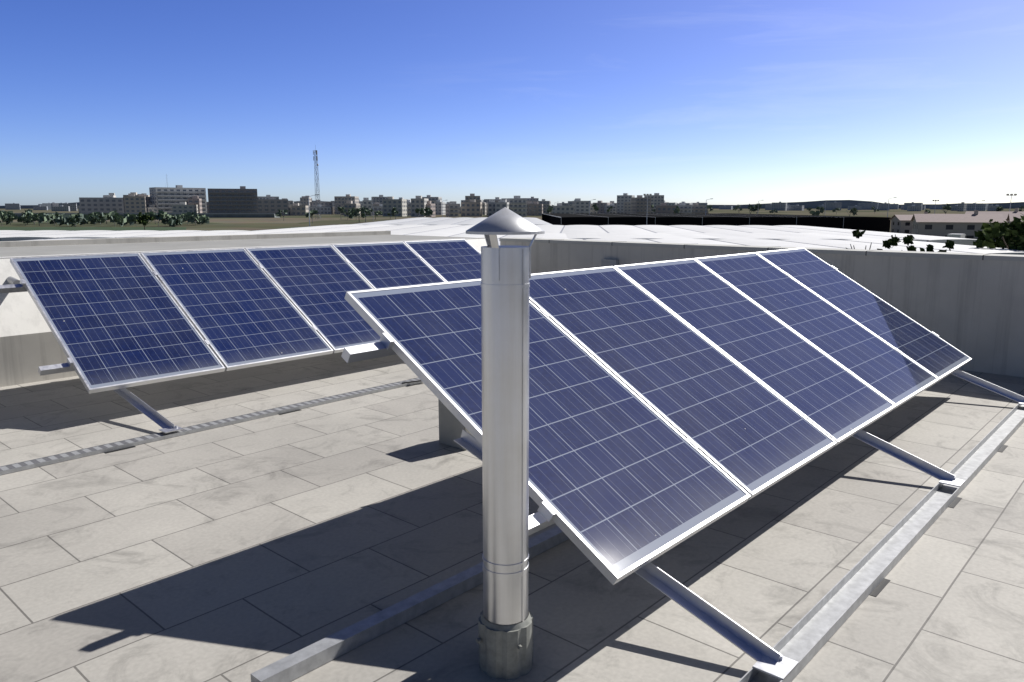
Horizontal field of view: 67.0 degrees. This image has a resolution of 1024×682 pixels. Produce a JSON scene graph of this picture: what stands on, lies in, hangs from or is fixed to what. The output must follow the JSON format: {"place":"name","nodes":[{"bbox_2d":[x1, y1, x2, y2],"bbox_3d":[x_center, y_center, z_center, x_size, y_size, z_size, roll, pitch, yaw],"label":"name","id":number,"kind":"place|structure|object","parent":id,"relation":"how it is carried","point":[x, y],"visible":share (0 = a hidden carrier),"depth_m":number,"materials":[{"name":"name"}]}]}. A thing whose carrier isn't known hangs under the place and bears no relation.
{"place":"outdoors","nodes":[
{"label":"outdoors","id":0,"kind":"place"},
{"bbox_2d":[5,203,20,209],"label":"town building","id":1,"kind":"structure","parent":0,"point":[11,206],"depth_m":2526.71,"materials":[{"name":"grey concrete"}]},
{"bbox_2d":[33,206,47,209],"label":"town building","id":2,"kind":"structure","parent":0,"point":[40,207],"depth_m":2055.41,"materials":[{"name":"grey concrete"}]},
{"bbox_2d":[38,204,50,209],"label":"town building","id":3,"kind":"structure","parent":0,"point":[49,206],"depth_m":2563.59,"materials":[{"name":"grey concrete"}]},
{"bbox_2d":[51,205,69,210],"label":"town building","id":4,"kind":"structure","parent":0,"point":[60,208],"depth_m":1408.67,"materials":[{"name":"grey concrete"}]},
{"bbox_2d":[62,203,76,210],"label":"town building","id":5,"kind":"structure","parent":0,"point":[73,207],"depth_m":1553.22,"materials":[{"name":"grey concrete"}]},
{"bbox_2d":[0,227,186,230],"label":"green field","id":6,"kind":"structure","parent":0,"point":[92,228],"depth_m":242.59,"materials":[{"name":"green plant"}]},
{"bbox_2d":[0,230,244,240],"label":"greenhouse","id":7,"kind":"object","parent":6,"relation":"on","point":[13,235],"visible":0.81,"depth_m":96.63,"materials":[{"name":"silver metal"}]},
{"bbox_2d":[79,197,123,212],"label":"town building","id":8,"kind":"structure","parent":0,"point":[95,204],"depth_m":609.39,"materials":[{"name":"grey"}]},
{"bbox_2d":[124,193,145,212],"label":"town building","id":9,"kind":"structure","parent":0,"point":[134,203],"depth_m":562.08,"materials":[{"name":"grey"}]},
{"bbox_2d":[123,192,149,196],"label":"town building","id":10,"kind":"structure","parent":0,"point":[135,193],"depth_m":598.72,"materials":[{"name":"grey concrete"}]},
{"bbox_2d":[14,213,278,217],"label":"road embankment","id":11,"kind":"structure","parent":0,"point":[240,215],"depth_m":507.28,"materials":[{"name":"green plant"}]},
{"bbox_2d":[146,205,157,212],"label":"town building","id":12,"kind":"structure","parent":0,"point":[149,208],"depth_m":580.23,"materials":[{"name":"grey concrete"}]},
{"bbox_2d":[172,202,197,212],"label":"town building","id":13,"kind":"structure","parent":0,"point":[182,207],"depth_m":570.37,"materials":[{"name":"grey concrete"}]},
{"bbox_2d":[208,186,257,212],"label":"town building","id":14,"kind":"structure","parent":0,"point":[242,199],"depth_m":580.58,"materials":[{"name":"grey concrete"}]},
{"bbox_2d":[258,195,278,198],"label":"town building","id":15,"kind":"structure","parent":0,"point":[265,197],"depth_m":899.11,"materials":[{"name":"grey concrete"}]},
{"bbox_2d":[258,197,288,215],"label":"town building","id":16,"kind":"structure","parent":0,"point":[272,205],"depth_m":630.98,"materials":[{"name":"grey concrete"}]},
{"bbox_2d":[282,198,292,205],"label":"town building","id":17,"kind":"structure","parent":0,"point":[290,203],"depth_m":687.26,"materials":[{"name":"grey concrete"}]},
{"bbox_2d":[288,203,308,215],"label":"town building","id":18,"kind":"structure","parent":0,"point":[295,209],"depth_m":637.20,"materials":[{"name":"grey concrete"}]},
{"bbox_2d":[300,196,311,206],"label":"town building","id":19,"kind":"structure","parent":0,"point":[304,201],"depth_m":836.92,"materials":[{"name":"grey concrete"}]},
{"bbox_2d":[310,200,332,213],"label":"town building","id":20,"kind":"structure","parent":0,"point":[324,204],"depth_m":758.98,"materials":[{"name":"grey concrete"}]},
{"bbox_2d":[334,194,358,213],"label":"town building","id":21,"kind":"structure","parent":0,"point":[340,200],"depth_m":754.91,"materials":[{"name":"grey"}]},
{"bbox_2d":[344,201,360,215],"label":"town building","id":22,"kind":"structure","parent":0,"point":[349,205],"depth_m":584.68,"materials":[{"name":"grey concrete"}]},
{"bbox_2d":[362,198,371,215],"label":"town building","id":23,"kind":"structure","parent":0,"point":[367,202],"depth_m":609.25,"materials":[{"name":"grey concrete"}]},
{"bbox_2d":[372,204,382,214],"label":"town building","id":24,"kind":"structure","parent":0,"point":[378,208],"depth_m":653.64,"materials":[{"name":"grey concrete"}]},
{"bbox_2d":[371,195,386,203],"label":"town building","id":25,"kind":"structure","parent":0,"point":[378,199],"depth_m":825.09,"materials":[{"name":"grey concrete"}]},
{"bbox_2d":[382,197,406,215],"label":"town building","id":26,"kind":"structure","parent":0,"point":[399,205],"depth_m":579.46,"materials":[{"name":"grey"}]},
{"bbox_2d":[407,200,410,215],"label":"town building","id":27,"kind":"structure","parent":0,"point":[408,207],"depth_m":625.44,"materials":[{"name":"grey concrete"}]},
{"bbox_2d":[411,196,427,216],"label":"town building","id":28,"kind":"structure","parent":0,"point":[418,202],"depth_m":553.63,"materials":[{"name":"grey"}]},
{"bbox_2d":[422,195,441,203],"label":"town building","id":29,"kind":"structure","parent":0,"point":[431,199],"depth_m":784.82,"materials":[{"name":"grey concrete"}]},
{"bbox_2d":[434,200,445,214],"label":"town building","id":30,"kind":"structure","parent":0,"point":[438,207],"depth_m":706.20,"materials":[{"name":"grey concrete"}]},
{"bbox_2d":[445,201,458,216],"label":"town building","id":31,"kind":"structure","parent":0,"point":[452,208],"depth_m":560.63,"materials":[{"name":"grey"}]},
{"bbox_2d":[461,199,481,216],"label":"town building","id":32,"kind":"structure","parent":0,"point":[472,208],"depth_m":567.65,"materials":[{"name":"grey concrete"}]},
{"bbox_2d":[465,194,479,201],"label":"town building","id":33,"kind":"structure","parent":0,"point":[473,196],"depth_m":658.52,"materials":[{"name":"grey concrete"}]},
{"bbox_2d":[482,203,485,214],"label":"town building","id":34,"kind":"structure","parent":0,"point":[483,208],"depth_m":707.92,"materials":[{"name":"grey"}]},
{"bbox_2d":[486,200,494,216],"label":"town building","id":35,"kind":"structure","parent":0,"point":[490,207],"depth_m":572.93,"materials":[{"name":"grey"}]},
{"bbox_2d":[484,197,499,201],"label":"town building","id":36,"kind":"structure","parent":0,"point":[496,198],"depth_m":771.85,"materials":[{"name":"grey concrete"}]},
{"bbox_2d":[495,199,509,212],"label":"town building","id":37,"kind":"structure","parent":0,"point":[502,204],"depth_m":553.18,"materials":[{"name":"grey"}]},
{"bbox_2d":[0,209,1023,230],"bbox_3d":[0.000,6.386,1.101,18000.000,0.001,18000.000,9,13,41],"label":"ground","id":38,"kind":"structure","parent":0,"point":[252,224],"depth_m":396.26,"materials":[{"name":"green plant"}]},
{"bbox_2d":[103,193,115,197],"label":"town building","id":39,"kind":"structure","parent":38,"relation":"on","point":[111,195],"depth_m":614.60,"materials":[{"name":"grey concrete"}]},
{"bbox_2d":[123,194,149,212],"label":"town building","id":40,"kind":"structure","parent":38,"relation":"on","point":[147,199],"depth_m":589.36,"materials":[{"name":"grey concrete"}]},
{"bbox_2d":[149,185,206,212],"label":"town building","id":41,"kind":"structure","parent":38,"relation":"on","point":[164,199],"depth_m":587.50,"materials":[{"name":"grey concrete"}]},
{"bbox_2d":[188,196,202,212],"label":"town building","id":42,"kind":"structure","parent":38,"relation":"on","point":[195,200],"depth_m":590.86,"materials":[{"name":"grey"}]},
{"bbox_2d":[22,238,499,245],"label":"greenhouse","id":43,"kind":"object","parent":38,"relation":"on","point":[82,238],"visible":0.04,"depth_m":80.61,"materials":[{"name":"silver metal"}]},
{"bbox_2d":[308,194,318,226],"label":"lamp","id":44,"kind":"object","parent":38,"relation":"on","point":[308,206],"visible":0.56,"depth_m":147.71,"materials":[{"name":"grey metal"}]},
{"bbox_2d":[313,148,320,218],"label":"telecom mast","id":45,"kind":"object","parent":38,"relation":"on","point":[315,160],"visible":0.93,"depth_m":440.31,"materials":[{"name":"silver metal"}]},
{"bbox_2d":[309,205,331,213],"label":"town building","id":46,"kind":"structure","parent":38,"relation":"on","point":[326,210],"depth_m":754.20,"materials":[{"name":"grey"}]},
{"bbox_2d":[426,201,435,216],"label":"town building","id":47,"kind":"structure","parent":38,"relation":"on","point":[430,205],"depth_m":562.00,"materials":[{"name":"grey"}]},
{"bbox_2d":[355,217,551,224],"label":"greenhouse","id":48,"kind":"object","parent":38,"relation":"on","point":[445,221],"visible":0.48,"depth_m":181.18,"materials":[{"name":"silver metal"}]},
{"bbox_2d":[0,203,1023,226],"bbox_3d":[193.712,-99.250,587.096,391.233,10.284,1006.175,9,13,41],"label":"trees","id":49,"kind":"object","parent":38,"relation":"on","point":[30,216],"visible":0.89,"depth_m":294.24,"materials":[{"name":"green plant"}]},
{"bbox_2d":[136,212,1023,251],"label":"trees","id":50,"kind":"object","parent":38,"relation":"on","point":[1012,232],"visible":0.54,"depth_m":60.34,"materials":[{"name":"green plant"}]},
{"bbox_2d":[191,224,976,245],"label":"greenhouse","id":51,"kind":"object","parent":38,"relation":"on","point":[626,231],"visible":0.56,"depth_m":105.45,"materials":[{"name":"silver metal"}]},
{"bbox_2d":[595,201,609,213],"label":"town building","id":52,"kind":"structure","parent":38,"relation":"on","point":[600,205],"depth_m":783.72,"materials":[{"name":"grey concrete"}]},
{"bbox_2d":[643,194,651,224],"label":"lamp mast","id":53,"kind":"object","parent":38,"relation":"on","point":[647,195],"visible":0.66,"depth_m":186.79,"materials":[{"name":"grey metal"}]},
{"bbox_2d":[692,203,707,212],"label":"town building","id":54,"kind":"structure","parent":38,"relation":"on","point":[697,208],"depth_m":625.61,"materials":[{"name":"grey concrete"}]},
{"bbox_2d":[542,213,890,231],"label":"shade house","id":55,"kind":"structure","parent":38,"relation":"on","point":[880,224],"depth_m":197.77,"materials":[{"name":"grey"}]},
{"bbox_2d":[542,233,1023,254],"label":"greenhouse","id":56,"kind":"object","parent":38,"relation":"on","point":[857,243],"visible":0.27,"depth_m":73.41,"materials":[{"name":"silver metal"}]},
{"bbox_2d":[947,234,965,237],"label":"van","id":57,"kind":"object","parent":38,"relation":"on","point":[957,235],"visible":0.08,"depth_m":125.19,"materials":[{"name":"white paint"}]},
{"bbox_2d":[0,200,1023,208],"bbox_3d":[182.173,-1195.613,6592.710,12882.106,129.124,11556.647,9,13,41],"label":"distant ridge","id":58,"kind":"structure","parent":0,"point":[845,204],"depth_m":5120.88,"materials":[{"name":"green plant"}]},
{"bbox_2d":[0,0,1023,206],"label":"sky","id":59,"kind":"structure","parent":0,"point":[729,102],"materials":[{"name":"blue"}]},
{"bbox_2d":[503,196,526,216],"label":"town building","id":60,"kind":"structure","parent":0,"point":[518,205],"depth_m":562.97,"materials":[{"name":"grey"}]},
{"bbox_2d":[527,197,538,200],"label":"town building","id":61,"kind":"structure","parent":0,"point":[533,198],"depth_m":1024.91,"materials":[{"name":"grey concrete"}]},
{"bbox_2d":[528,201,542,215],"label":"town building","id":62,"kind":"structure","parent":0,"point":[535,208],"depth_m":626.21,"materials":[{"name":"grey concrete"}]},
{"bbox_2d":[533,199,550,212],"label":"town building","id":63,"kind":"structure","parent":0,"point":[545,203],"depth_m":909.59,"materials":[{"name":"grey"}]},
{"bbox_2d":[550,203,573,212],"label":"town building","id":64,"kind":"structure","parent":0,"point":[559,208],"depth_m":619.73,"materials":[{"name":"grey concrete"}]},
{"bbox_2d":[572,198,589,212],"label":"town building","id":65,"kind":"structure","parent":0,"point":[579,205],"depth_m":666.47,"materials":[{"name":"grey"}]},
{"bbox_2d":[590,203,596,212],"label":"town building","id":66,"kind":"structure","parent":0,"point":[591,209],"depth_m":683.21,"materials":[{"name":"grey concrete"}]},
{"bbox_2d":[604,203,615,212],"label":"town building","id":67,"kind":"structure","parent":0,"point":[613,209],"depth_m":773.63,"materials":[{"name":"grey concrete"}]},
{"bbox_2d":[617,193,634,212],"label":"town building","id":68,"kind":"structure","parent":0,"point":[623,198],"depth_m":757.44,"materials":[{"name":"grey"}]},
{"bbox_2d":[624,200,630,212],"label":"town building","id":69,"kind":"structure","parent":0,"point":[627,207],"depth_m":717.11,"materials":[{"name":"grey concrete"}]},
{"bbox_2d":[631,195,650,212],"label":"town building","id":70,"kind":"structure","parent":0,"point":[638,203],"depth_m":660.82,"materials":[{"name":"grey"}]},
{"bbox_2d":[644,193,663,213],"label":"town building","id":71,"kind":"structure","parent":0,"point":[657,199],"depth_m":741.40,"materials":[{"name":"grey"}]},
{"bbox_2d":[656,203,675,212],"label":"town building","id":72,"kind":"structure","parent":0,"point":[663,208],"depth_m":581.01,"materials":[{"name":"grey concrete"}]},
{"bbox_2d":[672,203,691,212],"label":"town building","id":73,"kind":"structure","parent":0,"point":[685,207],"depth_m":600.57,"materials":[{"name":"grey concrete"}]},
{"bbox_2d":[719,205,732,208],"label":"town building","id":74,"kind":"structure","parent":0,"point":[725,207],"depth_m":2892.26,"materials":[{"name":"grey concrete"}]},
{"bbox_2d":[765,204,771,209],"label":"town building","id":75,"kind":"structure","parent":0,"point":[768,206],"depth_m":2126.80,"materials":[{"name":"grey concrete"}]},
{"bbox_2d":[771,202,786,210],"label":"town building","id":76,"kind":"structure","parent":0,"point":[779,206],"depth_m":1709.66,"materials":[{"name":"grey concrete"}]},
{"bbox_2d":[787,205,803,210],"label":"town building","id":77,"kind":"structure","parent":0,"point":[795,208],"depth_m":1714.37,"materials":[{"name":"grey concrete"}]},
{"bbox_2d":[824,202,841,209],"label":"town building","id":78,"kind":"structure","parent":0,"point":[831,205],"depth_m":1855.48,"materials":[{"name":"grey concrete"}]},
{"bbox_2d":[848,205,860,209],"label":"town building","id":79,"kind":"structure","parent":0,"point":[855,206],"depth_m":2125.99,"materials":[{"name":"grey"}]},
{"bbox_2d":[858,202,877,209],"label":"town building","id":80,"kind":"structure","parent":0,"point":[866,206],"depth_m":2326.87,"materials":[{"name":"grey concrete"}]},
{"bbox_2d":[879,202,889,210],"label":"town building","id":81,"kind":"structure","parent":0,"point":[884,207],"depth_m":1787.15,"materials":[{"name":"grey concrete"}]},
{"bbox_2d":[890,203,898,208],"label":"town building","id":82,"kind":"structure","parent":0,"point":[894,206],"depth_m":3109.72,"materials":[{"name":"grey concrete"}]},
{"bbox_2d":[904,202,922,209],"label":"town building","id":83,"kind":"structure","parent":0,"point":[911,204],"depth_m":2081.50,"materials":[{"name":"grey concrete"}]},
{"bbox_2d":[907,205,920,210],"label":"town building","id":84,"kind":"structure","parent":0,"point":[913,208],"depth_m":1408.08,"materials":[{"name":"grey concrete"}]},
{"bbox_2d":[929,204,944,208],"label":"town building","id":85,"kind":"structure","parent":0,"point":[936,206],"depth_m":2831.06,"materials":[{"name":"grey concrete"}]},
{"bbox_2d":[951,205,957,210],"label":"town building","id":86,"kind":"structure","parent":0,"point":[954,208],"depth_m":1601.96,"materials":[{"name":"grey concrete"}]},
{"bbox_2d":[889,208,1023,241],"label":"houses","id":87,"kind":"structure","parent":0,"point":[968,223],"depth_m":146.36,"materials":[{"name":"tile"}]},
{"bbox_2d":[957,202,966,210],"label":"town building","id":88,"kind":"structure","parent":0,"point":[962,206],"depth_m":1345.53,"materials":[{"name":"grey concrete"}]},
{"bbox_2d":[967,203,986,210],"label":"town building","id":89,"kind":"structure","parent":0,"point":[979,207],"depth_m":1562.14,"materials":[{"name":"grey concrete"}]},
{"bbox_2d":[987,205,1001,210],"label":"town building","id":90,"kind":"structure","parent":0,"point":[991,208],"depth_m":1497.46,"materials":[{"name":"grey concrete"}]},
{"bbox_3d":[-0.602,4.402,-1.222,22.290,4.700,20.290,9,13,41],"label":"building body","id":91,"kind":"object","parent":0,"visible":0},
{"bbox_2d":[0,352,1023,681],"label":"terrace floor","id":92,"kind":"structure","parent":91,"relation":"on","point":[240,552],"depth_m":3.38,"materials":[{"name":"tile"}]},
{"bbox_2d":[0,252,480,474],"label":"panel mounting frame","id":93,"kind":"object","parent":92,"relation":"on","point":[169,430],"visible":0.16,"depth_m":5.34,"materials":[{"name":"silver metal"}]},
{"bbox_2d":[10,239,480,393],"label":"solar panels","id":94,"kind":"object","parent":93,"relation":"on","point":[119,321],"visible":0.74,"depth_m":6.59,"materials":[{"name":"blue glass"}]},
{"bbox_2d":[0,231,486,386],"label":"parapet wall","id":95,"kind":"structure","parent":92,"relation":"on","point":[29,345],"depth_m":7.88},
{"bbox_2d":[7,276,19,283],"bbox_3d":[-4.276,-0.506,6.641,0.188,0.090,0.070,9,13,41],"label":"drain stub","id":96,"kind":"object","parent":95,"relation":"attached to","point":[11,280],"visible":0.65,"depth_m":6.60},
{"bbox_2d":[438,399,473,449],"bbox_3d":[-0.287,0.470,4.923,0.240,0.360,0.280,9,13,41],"label":"ballast block","id":97,"kind":"object","parent":92,"relation":"on","point":[451,427],"depth_m":4.84,"materials":[{"name":"concrete"}]},
{"bbox_2d":[466,207,544,679],"bbox_3d":[-0.020,0.333,2.420,0.236,1.482,0.236,9,13,41],"label":"flue pipe","id":98,"kind":"object","parent":92,"relation":"on","point":[504,640],"visible":1,"depth_m":2.36,"materials":[{"name":"metal"}]},
{"bbox_2d":[251,265,1023,681],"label":"mounting frame","id":99,"kind":"object","parent":92,"relation":"on","point":[795,649],"visible":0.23,"depth_m":2.91,"materials":[{"name":"silver metal"}]},
{"bbox_2d":[344,248,971,584],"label":"solar panels","id":100,"kind":"object","parent":99,"relation":"on","point":[634,386],"visible":0.92,"depth_m":3.80,"materials":[{"name":"blue glass"}]},
{"bbox_2d":[499,238,1023,376],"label":"parapet","id":101,"kind":"structure","parent":92,"relation":"on","point":[970,305],"depth_m":7.26,"materials":[{"name":"paint"}]}
]}

